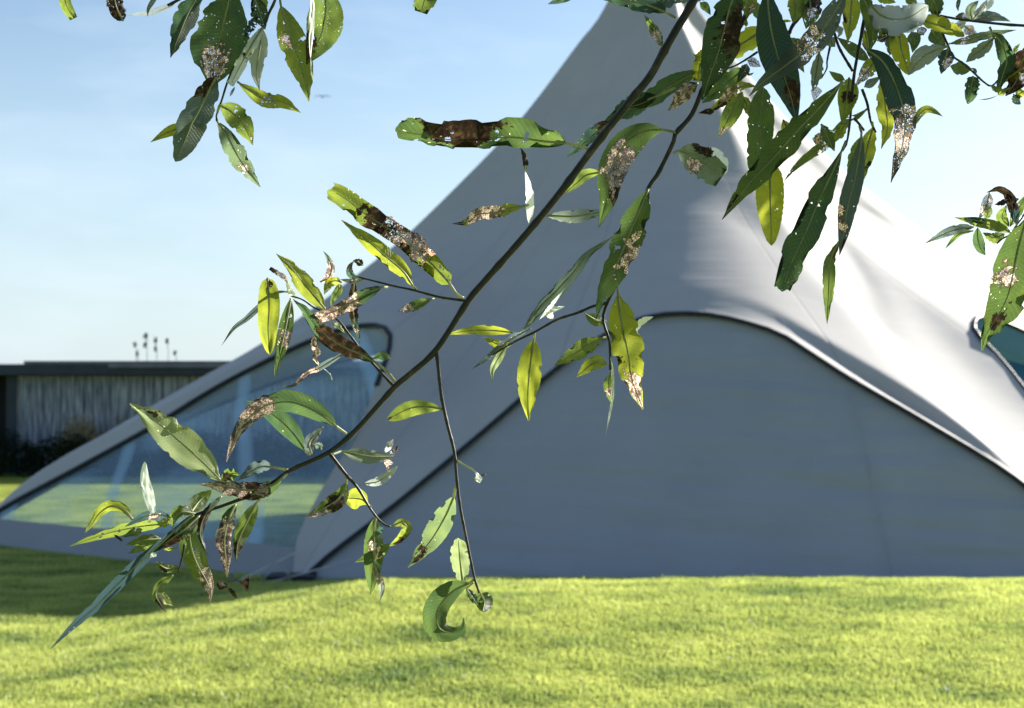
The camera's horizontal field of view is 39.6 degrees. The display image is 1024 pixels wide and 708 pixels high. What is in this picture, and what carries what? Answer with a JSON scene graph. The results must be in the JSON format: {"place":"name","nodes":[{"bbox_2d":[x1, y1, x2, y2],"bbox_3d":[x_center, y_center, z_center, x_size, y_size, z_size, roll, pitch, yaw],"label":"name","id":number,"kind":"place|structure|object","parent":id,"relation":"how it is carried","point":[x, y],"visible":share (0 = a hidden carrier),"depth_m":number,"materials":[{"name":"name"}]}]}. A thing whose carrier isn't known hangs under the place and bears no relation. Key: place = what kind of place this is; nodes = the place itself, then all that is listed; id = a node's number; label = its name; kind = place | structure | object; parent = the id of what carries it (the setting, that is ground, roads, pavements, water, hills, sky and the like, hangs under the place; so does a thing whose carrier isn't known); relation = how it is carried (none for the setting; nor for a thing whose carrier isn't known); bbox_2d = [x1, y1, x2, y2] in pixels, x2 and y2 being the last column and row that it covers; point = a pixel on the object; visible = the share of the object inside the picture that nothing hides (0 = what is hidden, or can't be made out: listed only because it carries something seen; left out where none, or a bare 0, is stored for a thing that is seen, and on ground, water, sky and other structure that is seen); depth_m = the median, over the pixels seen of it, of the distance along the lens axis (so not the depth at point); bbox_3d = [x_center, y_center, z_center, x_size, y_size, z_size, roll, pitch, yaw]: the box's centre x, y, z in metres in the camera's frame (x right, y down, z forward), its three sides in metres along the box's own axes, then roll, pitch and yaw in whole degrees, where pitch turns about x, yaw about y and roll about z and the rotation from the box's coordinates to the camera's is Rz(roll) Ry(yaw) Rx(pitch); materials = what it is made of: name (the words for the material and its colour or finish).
{"place":"outdoors","nodes":[
{"label":"outdoors","id":0,"kind":"place"},
{"bbox_2d":[0,473,1023,707],"bbox_3d":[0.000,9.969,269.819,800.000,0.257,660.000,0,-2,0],"label":"ground","id":1,"kind":"structure","parent":0,"point":[288,502],"depth_m":8.11,"materials":[{"name":"green plant"}]},
{"bbox_2d":[0,426,44,476],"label":"garden shrub","id":2,"kind":"object","parent":1,"relation":"on","point":[9,459],"visible":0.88,"depth_m":27.64,"materials":[{"name":"green plant"}]},
{"bbox_2d":[16,431,114,476],"bbox_3d":[-8.710,1.964,27.752,1.924,0.960,1.066,0,-2,0],"label":"garden shrub","id":3,"kind":"object","parent":1,"relation":"on","point":[47,449],"visible":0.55,"depth_m":27.59,"materials":[{"name":"green plant"}]},
{"bbox_2d":[51,412,100,474],"bbox_3d":[-8.549,1.795,28.113,1.158,1.309,0.565,0,-2,0],"label":"garden shrub","id":4,"kind":"object","parent":1,"relation":"on","point":[76,427],"visible":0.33,"depth_m":28.07,"materials":[{"name":"green plant"}]},
{"bbox_2d":[92,416,151,473],"bbox_3d":[-7.745,1.833,28.205,1.226,1.239,0.495,0,-2,0],"label":"garden shrub","id":5,"kind":"object","parent":1,"relation":"on","point":[121,419],"visible":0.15,"depth_m":28.18,"materials":[{"name":"green plant"}]},
{"bbox_2d":[85,438,179,476],"bbox_3d":[-7.403,1.933,27.751,1.828,1.019,1.043,0,-2,0],"label":"garden shrub","id":6,"kind":"object","parent":1,"relation":"on","point":[137,465],"visible":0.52,"depth_m":27.52,"materials":[{"name":"green plant"}]},
{"bbox_2d":[0,361,381,473],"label":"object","id":7,"kind":"structure","parent":1,"relation":"on","point":[42,399],"depth_m":28.56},
{"bbox_2d":[143,332,147,347],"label":"seed weed","id":8,"kind":"object","parent":7,"relation":"on","point":[145,337],"visible":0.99,"depth_m":30.21,"materials":[{"name":"grey plant"}]},
{"bbox_2d":[153,336,156,360],"bbox_3d":[-7.576,0.020,30.218,0.097,0.815,0.100,2,-3,-44],"label":"seed weed","id":9,"kind":"object","parent":7,"relation":"on","point":[155,342],"visible":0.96,"depth_m":30.21,"materials":[{"name":"grey plant"}]},
{"bbox_2d":[165,338,168,360],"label":"seed weed","id":10,"kind":"object","parent":7,"relation":"on","point":[166,341],"visible":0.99,"depth_m":30.21,"materials":[{"name":"grey plant"}]},
{"bbox_2d":[148,426,240,476],"bbox_3d":[-6.096,1.909,27.758,2.049,1.068,1.053,0,-2,0],"label":"garden shrub","id":11,"kind":"object","parent":1,"relation":"on","point":[215,448],"visible":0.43,"depth_m":27.58,"materials":[{"name":"green plant"}]},
{"bbox_2d":[218,429,318,477],"bbox_3d":[-4.793,1.957,27.750,2.044,0.975,1.063,0,-2,0],"label":"garden shrub","id":12,"kind":"object","parent":1,"relation":"on","point":[280,454],"visible":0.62,"depth_m":27.60,"materials":[{"name":"green plant"}]},
{"bbox_2d":[288,434,350,476],"bbox_3d":[-3.387,1.988,27.746,2.053,0.912,1.052,0,-2,0],"label":"garden shrub","id":13,"kind":"object","parent":1,"relation":"on","point":[325,465],"visible":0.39,"depth_m":27.56,"materials":[{"name":"green plant"}]},
{"bbox_2d":[0,0,1023,583],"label":"star tent","id":14,"kind":"object","parent":1,"relation":"on","point":[872,426],"visible":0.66,"depth_m":12.73,"materials":[{"name":"grey fabric"}]},
{"bbox_3d":[-0.610,-1.980,-3.153,10.431,7.191,8.428,0,-2,0],"label":"willow tree","id":15,"kind":"object","parent":1,"relation":"on","visible":0},
{"bbox_2d":[59,0,436,186],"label":"willow branch","id":16,"kind":"object","parent":15,"relation":"attached to","point":[224,25],"visible":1,"depth_m":1.18,"materials":[{"name":"green plant"}]},
{"bbox_2d":[50,0,698,648],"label":"willow branch","id":17,"kind":"object","parent":15,"relation":"attached to","point":[180,444],"visible":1,"depth_m":1.16,"materials":[{"name":"green plant"}]},
{"bbox_2d":[450,0,845,436],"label":"willow branch","id":18,"kind":"object","parent":15,"relation":"attached to","point":[781,52],"visible":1,"depth_m":1.20,"materials":[{"name":"green plant"}]},
{"bbox_2d":[774,0,964,321],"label":"willow branch","id":19,"kind":"object","parent":18,"relation":"attached to","point":[891,25],"visible":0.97,"depth_m":1.21,"materials":[{"name":"green plant"}]},
{"bbox_2d":[939,0,1023,104],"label":"willow branch","id":20,"kind":"object","parent":19,"relation":"attached to","point":[1010,70],"visible":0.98,"depth_m":1.26,"materials":[{"name":"green plant"}]},
{"bbox_2d":[0,0,1023,363],"label":"sky","id":21,"kind":"structure","parent":0,"point":[108,240],"materials":[{"name":"blue"}]},
{"bbox_2d":[926,186,1023,350],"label":"willow branch","id":22,"kind":"object","parent":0,"point":[1004,306],"visible":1,"depth_m":1.19,"materials":[{"name":"green plant"}]}
]}

